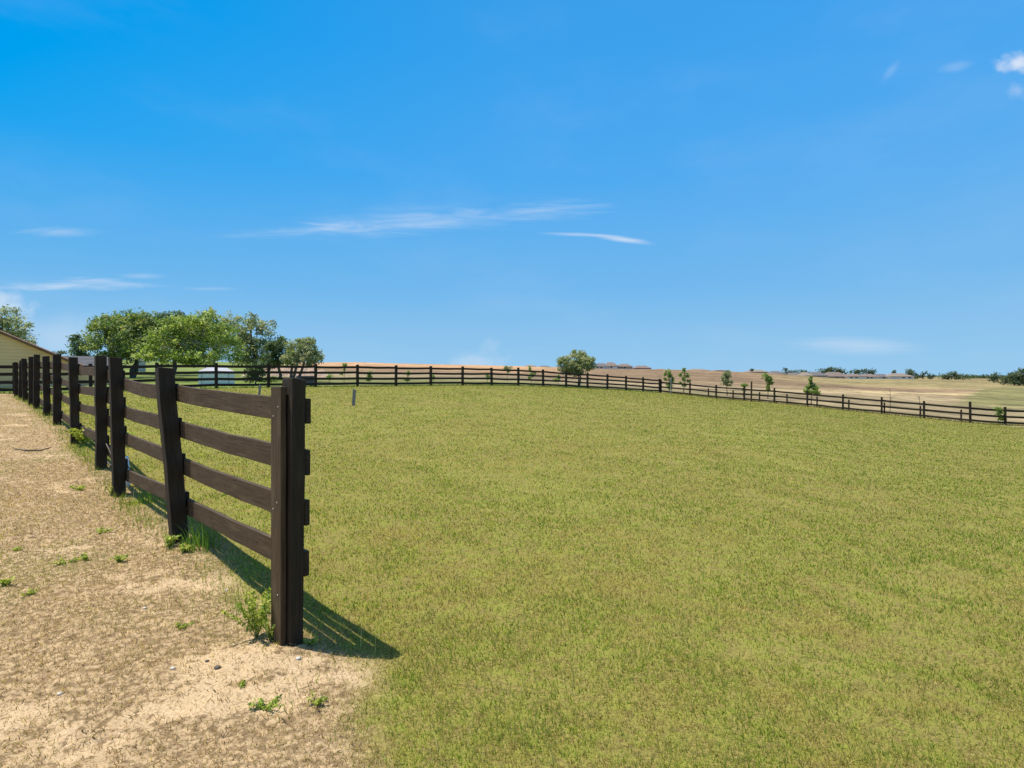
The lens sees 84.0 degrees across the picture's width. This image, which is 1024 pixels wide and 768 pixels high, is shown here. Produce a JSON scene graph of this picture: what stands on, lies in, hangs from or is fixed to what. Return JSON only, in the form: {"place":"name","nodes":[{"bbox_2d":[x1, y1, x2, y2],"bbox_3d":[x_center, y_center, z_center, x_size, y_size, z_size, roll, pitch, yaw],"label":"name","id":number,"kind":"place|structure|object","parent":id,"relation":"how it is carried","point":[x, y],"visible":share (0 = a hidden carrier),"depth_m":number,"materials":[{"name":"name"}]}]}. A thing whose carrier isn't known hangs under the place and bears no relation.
{"place":"outdoors","nodes":[
{"label":"outdoors","id":0,"kind":"place"},
{"bbox_2d":[0,393,385,767],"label":"dry grass","id":1,"kind":"structure","parent":0,"point":[85,571],"depth_m":3.25,"materials":[{"name":"beige plant"}]},
{"bbox_2d":[0,360,1023,767],"bbox_3d":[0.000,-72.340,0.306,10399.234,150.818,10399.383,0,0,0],"label":"ground","id":2,"kind":"structure","parent":0,"point":[976,392],"depth_m":3.77,"materials":[{"name":"green plant"}]},
{"bbox_2d":[0,576,14,585],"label":"weed","id":3,"kind":"object","parent":2,"relation":"on","point":[5,581],"visible":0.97,"depth_m":3.75,"materials":[{"name":"green plant"}]},
{"bbox_2d":[0,304,38,344],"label":"tree","id":4,"kind":"object","parent":2,"relation":"on","point":[6,322],"visible":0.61,"depth_m":49.85,"materials":[{"name":"green plant"}]},
{"bbox_2d":[20,587,39,595],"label":"weed","id":5,"kind":"object","parent":2,"relation":"on","point":[31,592],"visible":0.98,"depth_m":3.63,"materials":[{"name":"green plant"}]},
{"bbox_2d":[13,447,50,450],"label":"fallen branch","id":6,"kind":"object","parent":2,"relation":"on","point":[31,450],"visible":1,"depth_m":8.69,"materials":[{"name":"brown wood"}]},
{"bbox_2d":[0,330,108,387],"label":"barn","id":7,"kind":"structure","parent":2,"relation":"on","point":[14,349],"depth_m":33.53,"materials":[{"name":"beige"}]},
{"bbox_2d":[51,350,66,354],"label":"tree","id":8,"kind":"object","parent":2,"relation":"on","point":[61,353],"visible":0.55,"depth_m":119.88,"materials":[{"name":"green plant"}]},
{"bbox_2d":[53,558,80,563],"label":"weed","id":9,"kind":"object","parent":2,"relation":"on","point":[71,560],"visible":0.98,"depth_m":4.15,"materials":[{"name":"green plant"}]},
{"bbox_2d":[69,484,84,490],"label":"weed","id":10,"kind":"object","parent":2,"relation":"on","point":[79,488],"visible":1,"depth_m":6.49,"materials":[{"name":"green plant"}]},
{"bbox_2d":[68,427,90,445],"bbox_3d":[-6.776,0.832,9.022,0.403,0.317,0.362,0,0,0],"label":"weed","id":11,"kind":"object","parent":2,"relation":"on","point":[82,439],"visible":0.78,"depth_m":8.98,"materials":[{"name":"green plant"}]},
{"bbox_2d":[65,333,95,355],"bbox_3d":[-46.658,-3.099,61.879,3.024,4.890,3.878,0,0,-44],"label":"oak tree","id":12,"kind":"object","parent":2,"relation":"on","point":[76,339],"visible":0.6,"depth_m":61.59,"materials":[{"name":"green plant"}]},
{"bbox_2d":[80,553,88,560],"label":"weed","id":13,"kind":"object","parent":2,"relation":"on","point":[86,557],"visible":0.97,"depth_m":4.20,"materials":[{"name":"green plant"}]},
{"bbox_2d":[63,356,107,365],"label":"outbuilding","id":14,"kind":"structure","parent":2,"relation":"on","point":[85,360],"depth_m":47.86,"materials":[{"name":"grey metal"}]},
{"bbox_2d":[96,526,115,532],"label":"weed","id":15,"kind":"object","parent":2,"relation":"on","point":[102,530],"visible":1,"depth_m":4.91,"materials":[{"name":"green plant"}]},
{"bbox_2d":[108,554,128,561],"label":"weed","id":16,"kind":"object","parent":2,"relation":"on","point":[120,557],"visible":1,"depth_m":4.17,"materials":[{"name":"green plant"}]},
{"bbox_2d":[77,307,170,377],"bbox_3d":[-36.865,-3.897,54.533,8.825,7.014,6.848,0,0,0],"label":"oak tree","id":17,"kind":"object","parent":2,"relation":"on","point":[115,326],"visible":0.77,"depth_m":53.64,"materials":[{"name":"green plant"}]},
{"bbox_2d":[125,456,129,486],"bbox_3d":[-4.593,1.064,6.769,0.090,0.416,0.068,0,0,15],"label":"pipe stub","id":18,"kind":"object","parent":2,"relation":"on","point":[127,484],"visible":0.23,"depth_m":6.76,"materials":[{"name":"blue plastic"}]},
{"bbox_2d":[124,488,157,504],"bbox_3d":[-3.888,1.145,6.083,0.337,0.267,0.346,0,0,17],"label":"grass tuft","id":19,"kind":"object","parent":2,"relation":"on","point":[149,497],"visible":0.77,"depth_m":6.02,"materials":[{"name":"green plant"}]},
{"bbox_2d":[138,358,145,371],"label":"shed","id":20,"kind":"structure","parent":2,"relation":"on","point":[142,369],"depth_m":85.04,"materials":[{"name":"paint"}]},
{"bbox_2d":[13,354,310,646],"bbox_3d":[-9.874,0.327,12.139,0.226,2.299,25.409,0,0,-44],"label":"rail fence","id":21,"kind":"object","parent":2,"relation":"on","point":[285,408],"visible":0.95,"depth_m":4.17,"materials":[{"name":"brown wood"}]},
{"bbox_2d":[162,533,180,546],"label":"weed","id":22,"kind":"object","parent":2,"relation":"on","point":[168,539],"visible":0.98,"depth_m":4.49,"materials":[{"name":"green plant"}]},
{"bbox_2d":[126,310,218,371],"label":"oak tree","id":23,"kind":"object","parent":2,"relation":"on","point":[161,315],"visible":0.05,"depth_m":65.65,"materials":[{"name":"green plant"}]},
{"bbox_2d":[175,621,193,628],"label":"weed","id":24,"kind":"object","parent":2,"relation":"on","point":[184,625],"visible":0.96,"depth_m":3.20,"materials":[{"name":"green plant"}]},
{"bbox_2d":[179,543,195,552],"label":"weed","id":25,"kind":"object","parent":2,"relation":"on","point":[187,547],"visible":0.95,"depth_m":4.35,"materials":[{"name":"green plant"}]},
{"bbox_2d":[172,531,203,545],"bbox_3d":[-2.531,1.225,4.514,0.254,0.142,0.215,0,0,0],"label":"grass tuft","id":26,"kind":"object","parent":2,"relation":"on","point":[188,540],"visible":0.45,"depth_m":4.46,"materials":[{"name":"green plant"}]},
{"bbox_2d":[127,307,248,367],"bbox_3d":[-24.981,-2.988,44.315,8.318,5.820,5.736,0,0,27],"label":"tree","id":27,"kind":"object","parent":2,"relation":"on","point":[198,343],"visible":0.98,"depth_m":43.41,"materials":[{"name":"green plant"}]},
{"bbox_2d":[181,520,224,553],"bbox_3d":[-2.440,1.164,4.413,0.447,0.292,0.555,0,0,0],"label":"grass tuft","id":28,"kind":"object","parent":2,"relation":"on","point":[205,537],"visible":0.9,"depth_m":4.43,"materials":[{"name":"green plant"}]},
{"bbox_2d":[198,367,234,383],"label":"shed","id":29,"kind":"structure","parent":2,"relation":"on","point":[219,376],"depth_m":32.61,"materials":[{"name":"white metal"}]},
{"bbox_2d":[209,374,220,383],"bbox_3d":[-16.953,-0.277,32.446,0.588,0.575,0.020,0,0,-27],"label":"door","id":30,"kind":"structure","parent":29,"relation":"in","point":[210,375],"depth_m":32.41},
{"bbox_2d":[195,306,245,364],"bbox_3d":[-25.018,-3.413,48.249,5.138,6.285,3.246,0,0,32],"label":"tree","id":31,"kind":"object","parent":2,"relation":"on","point":[226,320],"visible":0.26,"depth_m":47.88,"materials":[{"name":"green plant"}]},
{"bbox_2d":[238,680,245,687],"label":"weed","id":32,"kind":"object","parent":2,"relation":"on","point":[242,683],"visible":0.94,"depth_m":2.60,"materials":[{"name":"green plant"}]},
{"bbox_2d":[219,587,270,637],"bbox_3d":[-1.368,1.224,3.071,0.204,0.306,0.359,0,0,14],"label":"weed","id":33,"kind":"object","parent":2,"relation":"on","point":[255,623],"visible":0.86,"depth_m":3.02,"materials":[{"name":"green plant"}]},
{"bbox_2d":[231,311,278,369],"bbox_3d":[-22.721,-3.321,49.969,4.860,5.968,5.318,0,0,0],"label":"tree","id":34,"kind":"object","parent":2,"relation":"on","point":[252,323],"visible":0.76,"depth_m":49.35,"materials":[{"name":"green plant"}]},
{"bbox_2d":[243,362,266,383],"bbox_3d":[-15.613,-0.630,34.437,1.392,1.481,1.615,0,0,0],"label":"shrub","id":35,"kind":"object","parent":2,"relation":"on","point":[254,375],"visible":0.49,"depth_m":34.42,"materials":[{"name":"green plant"}]},
{"bbox_2d":[246,694,283,709],"bbox_3d":[-1.062,1.382,2.445,0.149,0.049,0.124,0,0,-24],"label":"weed","id":36,"kind":"object","parent":2,"relation":"on","point":[270,705],"visible":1,"depth_m":2.44,"materials":[{"name":"green plant"}]},
{"bbox_2d":[260,615,275,641],"bbox_3d":[-1.270,1.302,3.020,0.119,0.138,0.125,0,0,0],"label":"weed","id":37,"kind":"object","parent":2,"relation":"on","point":[267,627],"visible":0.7,"depth_m":3.00,"materials":[{"name":"green plant"}]},
{"bbox_2d":[261,376,281,382],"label":"shrub","id":38,"kind":"object","parent":2,"relation":"on","point":[264,381],"visible":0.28,"depth_m":35.93,"materials":[{"name":"green plant"}]},
{"bbox_2d":[259,334,299,376],"bbox_3d":[-18.639,-2.087,45.704,3.672,3.852,2.748,0,0,0],"label":"oak tree","id":39,"kind":"object","parent":2,"relation":"on","point":[277,347],"visible":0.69,"depth_m":45.20,"materials":[{"name":"green plant"}]},
{"bbox_2d":[241,365,334,376],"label":"building","id":40,"kind":"structure","parent":2,"relation":"on","point":[298,369],"depth_m":59.02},
{"bbox_2d":[279,337,324,377],"bbox_3d":[-15.431,-1.791,41.844,3.572,3.527,2.910,0,0,9],"label":"live oak","id":41,"kind":"object","parent":2,"relation":"on","point":[310,355],"visible":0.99,"depth_m":41.54,"materials":[{"name":"green plant"}]},
{"bbox_2d":[296,376,313,385],"bbox_3d":[-11.514,-0.161,31.900,0.950,0.566,0.600,0,0,0],"label":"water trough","id":42,"kind":"object","parent":2,"relation":"on","point":[309,381],"visible":0.27,"depth_m":31.60,"materials":[{"name":"grey metal"}]},
{"bbox_2d":[303,633,318,644],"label":"weed","id":43,"kind":"object","parent":2,"relation":"on","point":[312,641],"visible":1,"depth_m":2.98,"materials":[{"name":"green plant"}]},
{"bbox_2d":[307,691,328,706],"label":"weed","id":44,"kind":"object","parent":2,"relation":"on","point":[318,701],"visible":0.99,"depth_m":2.46,"materials":[{"name":"green plant"}]},
{"bbox_2d":[0,363,660,393],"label":"rail fence","id":45,"kind":"object","parent":2,"relation":"on","point":[216,372],"visible":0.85,"depth_m":32.12,"materials":[{"name":"brown wood"}]},
{"bbox_2d":[339,362,347,375],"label":"shrub","id":46,"kind":"object","parent":2,"relation":"on","point":[344,364],"visible":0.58,"depth_m":38.99,"materials":[{"name":"green plant"}]},
{"bbox_2d":[352,389,355,405],"bbox_3d":[-4.978,0.470,17.900,0.126,0.624,0.085,0,0,0],"label":"stake","id":47,"kind":"object","parent":2,"relation":"on","point":[353,397],"visible":0.85,"depth_m":17.86,"materials":[{"name":"grey wood"}]},
{"bbox_2d":[365,371,372,381],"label":"shrub","id":48,"kind":"object","parent":2,"relation":"on","point":[369,375],"visible":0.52,"depth_m":40.95,"materials":[{"name":"green plant"}]},
{"bbox_2d":[503,366,512,373],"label":"shrub","id":49,"kind":"object","parent":2,"relation":"on","point":[507,368],"visible":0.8,"depth_m":51.96,"materials":[{"name":"green plant"}]},
{"bbox_2d":[528,366,535,382],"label":"young tree","id":50,"kind":"object","parent":2,"relation":"on","point":[531,373],"visible":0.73,"depth_m":51.84,"materials":[{"name":"green plant"}]},
{"bbox_2d":[555,349,597,384],"bbox_3d":[5.454,-1.291,47.526,3.269,3.331,2.778,0,0,-41],"label":"live oak","id":51,"kind":"object","parent":2,"relation":"on","point":[585,361],"visible":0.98,"depth_m":47.19,"materials":[{"name":"green plant"}]},
{"bbox_2d":[594,363,609,368],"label":"house","id":52,"kind":"structure","parent":2,"relation":"on","point":[602,366],"depth_m":330.00,"materials":[{"name":"paint"}]},
{"bbox_2d":[606,362,617,368],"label":"house","id":53,"kind":"structure","parent":2,"relation":"on","point":[612,365],"depth_m":345.05,"materials":[{"name":"paint"}]},
{"bbox_2d":[618,364,632,368],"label":"house","id":54,"kind":"structure","parent":2,"relation":"on","point":[624,366],"depth_m":345.00,"materials":[{"name":"paint"}]},
{"bbox_2d":[632,366,650,368],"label":"house","id":55,"kind":"structure","parent":2,"relation":"on","point":[641,367],"depth_m":360.57,"materials":[{"name":"paint"}]},
{"bbox_2d":[663,368,674,390],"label":"young tree","id":56,"kind":"object","parent":2,"relation":"on","point":[669,373],"visible":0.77,"depth_m":53.93,"materials":[{"name":"green plant"}]},
{"bbox_2d":[678,368,690,392],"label":"young tree","id":57,"kind":"object","parent":2,"relation":"on","point":[683,379],"visible":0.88,"depth_m":55.92,"materials":[{"name":"green plant"}]},
{"bbox_2d":[720,370,732,394],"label":"young tree","id":58,"kind":"object","parent":2,"relation":"on","point":[726,380],"visible":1,"depth_m":55.76,"materials":[{"name":"green plant"}]},
{"bbox_2d":[744,370,768,372],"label":"house","id":59,"kind":"structure","parent":2,"relation":"on","point":[758,371],"depth_m":350.51,"materials":[{"name":"paint"}]},
{"bbox_2d":[762,373,774,398],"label":"young tree","id":60,"kind":"object","parent":2,"relation":"on","point":[768,378],"visible":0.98,"depth_m":52.88,"materials":[{"name":"green plant"}]},
{"bbox_2d":[768,371,785,373],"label":"house","id":61,"kind":"structure","parent":2,"relation":"on","point":[774,372],"depth_m":341.87,"materials":[{"name":"paint"}]},
{"bbox_2d":[784,369,810,373],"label":"tree","id":62,"kind":"object","parent":2,"relation":"on","point":[796,371],"visible":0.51,"depth_m":357.98,"materials":[{"name":"green plant"}]},
{"bbox_2d":[797,372,813,375],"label":"house","id":63,"kind":"structure","parent":2,"relation":"on","point":[804,374],"depth_m":340.51,"materials":[{"name":"paint"}]},
{"bbox_2d":[803,375,820,403],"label":"young tree","id":64,"kind":"object","parent":2,"relation":"on","point":[814,386],"visible":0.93,"depth_m":47.94,"materials":[{"name":"green plant"}]},
{"bbox_2d":[809,372,827,376],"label":"house","id":65,"kind":"structure","parent":2,"relation":"on","point":[817,374],"depth_m":351.01,"materials":[{"name":"paint"}]},
{"bbox_2d":[815,366,850,373],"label":"tree","id":66,"kind":"object","parent":2,"relation":"on","point":[830,369],"visible":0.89,"depth_m":379.00,"materials":[{"name":"green plant"}]},
{"bbox_2d":[708,388,961,420],"bbox_3d":[23.147,1.485,43.224,0.133,2.243,17.496,0,0,-44],"label":"rail fence","id":67,"kind":"object","parent":2,"relation":"on","point":[831,402],"visible":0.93,"depth_m":43.14,"materials":[{"name":"brown wood"}]},
{"bbox_2d":[825,372,844,377],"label":"house","id":68,"kind":"structure","parent":2,"relation":"on","point":[835,375],"depth_m":352.68,"materials":[{"name":"paint"}]},
{"bbox_2d":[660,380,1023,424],"bbox_3d":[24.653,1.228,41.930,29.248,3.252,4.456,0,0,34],"label":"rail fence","id":69,"kind":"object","parent":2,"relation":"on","point":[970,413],"visible":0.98,"depth_m":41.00,"materials":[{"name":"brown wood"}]},
{"bbox_2d":[844,374,867,378],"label":"house","id":70,"kind":"structure","parent":2,"relation":"on","point":[852,376],"depth_m":348.00,"materials":[{"name":"paint"}]},
{"bbox_2d":[848,369,863,374],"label":"tree","id":71,"kind":"object","parent":2,"relation":"on","point":[857,371],"visible":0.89,"depth_m":379.20,"materials":[{"name":"green plant"}]},
{"bbox_2d":[858,368,876,373],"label":"tree","id":72,"kind":"object","parent":2,"relation":"on","point":[868,371],"visible":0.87,"depth_m":378.96,"materials":[{"name":"green plant"}]},
{"bbox_2d":[862,374,879,378],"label":"house","id":73,"kind":"structure","parent":2,"relation":"on","point":[871,376],"depth_m":352.00,"materials":[{"name":"paint"}]},
{"bbox_2d":[873,374,885,378],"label":"house","id":74,"kind":"structure","parent":2,"relation":"on","point":[882,376],"depth_m":361.87,"materials":[{"name":"paint"}]},
{"bbox_2d":[886,373,915,378],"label":"house","id":75,"kind":"structure","parent":2,"relation":"on","point":[897,376],"depth_m":356.04,"materials":[{"name":"paint"}]},
{"bbox_2d":[905,368,919,377],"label":"tree","id":76,"kind":"object","parent":2,"relation":"on","point":[910,372],"visible":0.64,"depth_m":370.20,"materials":[{"name":"green plant"}]},
{"bbox_2d":[914,370,929,378],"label":"tree","id":77,"kind":"object","parent":2,"relation":"on","point":[922,375],"visible":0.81,"depth_m":379.74,"materials":[{"name":"green plant"}]},
{"bbox_2d":[927,373,935,378],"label":"tree","id":78,"kind":"object","parent":2,"relation":"on","point":[931,376],"visible":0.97,"depth_m":379.50,"materials":[{"name":"green plant"}]},
{"bbox_2d":[937,371,970,379],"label":"tree","id":79,"kind":"object","parent":2,"relation":"on","point":[951,375],"visible":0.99,"depth_m":420.11,"materials":[{"name":"green plant"}]},
{"bbox_2d":[958,374,1022,378],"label":"distant wood","id":80,"kind":"object","parent":2,"relation":"on","point":[983,376],"visible":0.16,"depth_m":611.69,"materials":[{"name":"green plant"}]},
{"bbox_2d":[987,372,999,382],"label":"tree","id":81,"kind":"object","parent":2,"relation":"on","point":[993,378],"visible":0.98,"depth_m":299.50,"materials":[{"name":"green plant"}]},
{"bbox_2d":[993,406,1007,420],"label":"shrub","id":82,"kind":"object","parent":2,"relation":"on","point":[997,409],"visible":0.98,"depth_m":36.13,"materials":[{"name":"green plant"}]},
{"bbox_2d":[998,367,1023,385],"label":"tree","id":83,"kind":"object","parent":2,"relation":"on","point":[1018,380],"visible":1,"depth_m":239.27,"materials":[{"name":"green plant"}]},
{"bbox_2d":[0,383,1023,622],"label":"fence row grass","id":84,"kind":"structure","parent":0,"point":[40,414],"depth_m":10.41,"materials":[{"name":"green plant"}]},
{"bbox_2d":[0,0,1023,375],"label":"sky","id":85,"kind":"structure","parent":0,"point":[732,185],"materials":[{"name":"blue"}]},
{"bbox_2d":[8,385,1023,767],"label":"lawn grass","id":86,"kind":"structure","parent":0,"point":[836,433],"depth_m":4.31,"materials":[{"name":"green plant"}]}
]}

